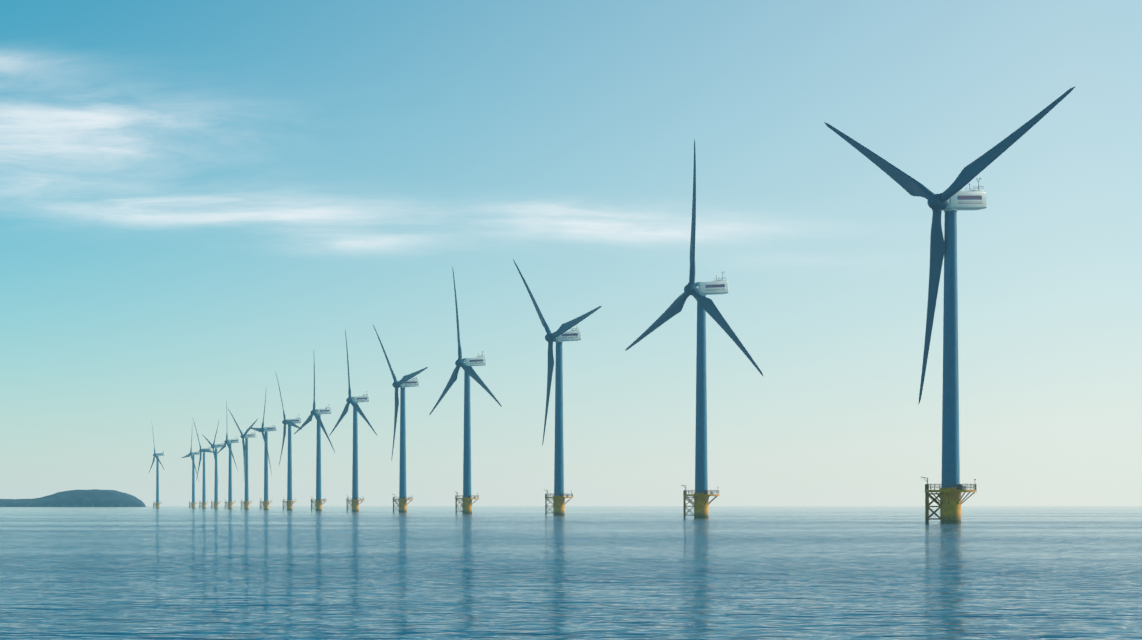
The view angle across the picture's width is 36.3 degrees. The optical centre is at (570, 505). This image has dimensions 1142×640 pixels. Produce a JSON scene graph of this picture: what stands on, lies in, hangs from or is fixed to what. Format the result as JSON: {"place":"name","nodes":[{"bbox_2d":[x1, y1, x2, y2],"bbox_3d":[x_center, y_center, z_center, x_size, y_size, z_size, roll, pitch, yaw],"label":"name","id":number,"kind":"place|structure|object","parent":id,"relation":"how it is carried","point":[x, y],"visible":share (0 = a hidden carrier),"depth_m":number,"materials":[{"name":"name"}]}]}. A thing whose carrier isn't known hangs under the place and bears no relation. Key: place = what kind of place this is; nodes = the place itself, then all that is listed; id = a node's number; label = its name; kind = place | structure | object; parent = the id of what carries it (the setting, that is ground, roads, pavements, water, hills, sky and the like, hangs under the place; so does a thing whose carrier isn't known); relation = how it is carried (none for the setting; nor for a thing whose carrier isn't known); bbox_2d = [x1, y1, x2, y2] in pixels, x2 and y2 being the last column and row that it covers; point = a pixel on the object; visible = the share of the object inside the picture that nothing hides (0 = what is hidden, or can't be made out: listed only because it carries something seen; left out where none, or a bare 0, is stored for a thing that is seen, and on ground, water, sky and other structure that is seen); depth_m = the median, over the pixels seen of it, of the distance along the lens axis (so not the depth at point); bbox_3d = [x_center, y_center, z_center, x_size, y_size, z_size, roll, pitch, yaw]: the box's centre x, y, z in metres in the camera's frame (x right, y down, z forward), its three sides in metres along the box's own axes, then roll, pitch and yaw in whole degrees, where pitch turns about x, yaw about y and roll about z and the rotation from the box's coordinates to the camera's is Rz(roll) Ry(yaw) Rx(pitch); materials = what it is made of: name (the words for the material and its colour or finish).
{"place":"outdoors","nodes":[
{"label":"outdoors","id":0,"kind":"place"},
{"bbox_2d":[0,489,145,506],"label":"island","id":1,"kind":"structure","parent":0,"point":[92,498],"depth_m":4975.50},
{"bbox_2d":[0,506,1141,639],"bbox_3d":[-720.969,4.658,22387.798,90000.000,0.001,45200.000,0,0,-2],"label":"sea","id":2,"kind":"structure","parent":0,"point":[621,573],"depth_m":119.07,"materials":[{"name":"liquid"}]},
{"bbox_2d":[149,427,164,507],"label":"wind turbine","id":3,"kind":"object","parent":2,"relation":"in","point":[157,503],"visible":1,"depth_m":2661.61,"materials":[{"name":"paint"}]},
{"bbox_2d":[182,438,199,508],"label":"wind turbine","id":4,"kind":"object","parent":2,"relation":"in","point":[192,454],"visible":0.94,"depth_m":2608.77,"materials":[{"name":"paint"}]},
{"bbox_2d":[193,420,212,508],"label":"wind turbine","id":5,"kind":"object","parent":2,"relation":"in","point":[203,505],"visible":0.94,"depth_m":2442.25,"materials":[{"name":"paint"}]},
{"bbox_2d":[203,421,223,508],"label":"wind turbine","id":6,"kind":"object","parent":2,"relation":"in","point":[215,502],"visible":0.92,"depth_m":2275.26,"materials":[{"name":"paint"}]},
{"bbox_2d":[217,402,238,508],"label":"wind turbine","id":7,"kind":"object","parent":2,"relation":"in","point":[230,503],"visible":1,"depth_m":2108.72,"materials":[{"name":"paint"}]},
{"bbox_2d":[228,409,256,509],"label":"wind turbine","id":8,"kind":"object","parent":2,"relation":"in","point":[245,435],"visible":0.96,"depth_m":1942.13,"materials":[{"name":"paint"}]},
{"bbox_2d":[249,395,276,509],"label":"wind turbine","id":9,"kind":"object","parent":2,"relation":"in","point":[265,503],"visible":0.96,"depth_m":1775.31,"materials":[{"name":"paint"}]},
{"bbox_2d":[275,370,301,509],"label":"wind turbine","id":10,"kind":"object","parent":2,"relation":"in","point":[290,423],"visible":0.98,"depth_m":1608.85,"materials":[{"name":"paint"}]},
{"bbox_2d":[294,363,334,510],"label":"wind turbine","id":11,"kind":"object","parent":2,"relation":"in","point":[316,413],"visible":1,"depth_m":1441.97,"materials":[{"name":"paint"}]},
{"bbox_2d":[329,331,376,511],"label":"wind turbine","id":12,"kind":"object","parent":2,"relation":"in","point":[354,401],"visible":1,"depth_m":1275.24,"materials":[{"name":"paint"}]},
{"bbox_2d":[373,325,427,512],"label":"wind turbine","id":13,"kind":"object","parent":2,"relation":"in","point":[404,382],"visible":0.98,"depth_m":1108.78,"materials":[{"name":"paint"}]},
{"bbox_2d":[429,271,501,513],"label":"wind turbine","id":14,"kind":"object","parent":2,"relation":"in","point":[465,364],"visible":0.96,"depth_m":941.90,"materials":[{"name":"paint"}]},
{"bbox_2d":[513,260,601,515],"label":"wind turbine","id":15,"kind":"object","parent":2,"relation":"in","point":[560,335],"visible":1,"depth_m":798.73,"materials":[{"name":"paint"}]},
{"bbox_2d":[625,140,763,517],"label":"wind turbine","id":16,"kind":"object","parent":2,"relation":"in","point":[699,292],"visible":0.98,"depth_m":620.68,"materials":[{"name":"paint"}]},
{"bbox_2d":[824,86,1075,523],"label":"wind turbine","id":17,"kind":"object","parent":2,"relation":"in","point":[951,200],"visible":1,"depth_m":442.10,"materials":[{"name":"paint"}]},
{"bbox_2d":[0,0,1141,505],"label":"sky","id":18,"kind":"structure","parent":0,"point":[200,200],"materials":[{"name":"blue"}]}
]}

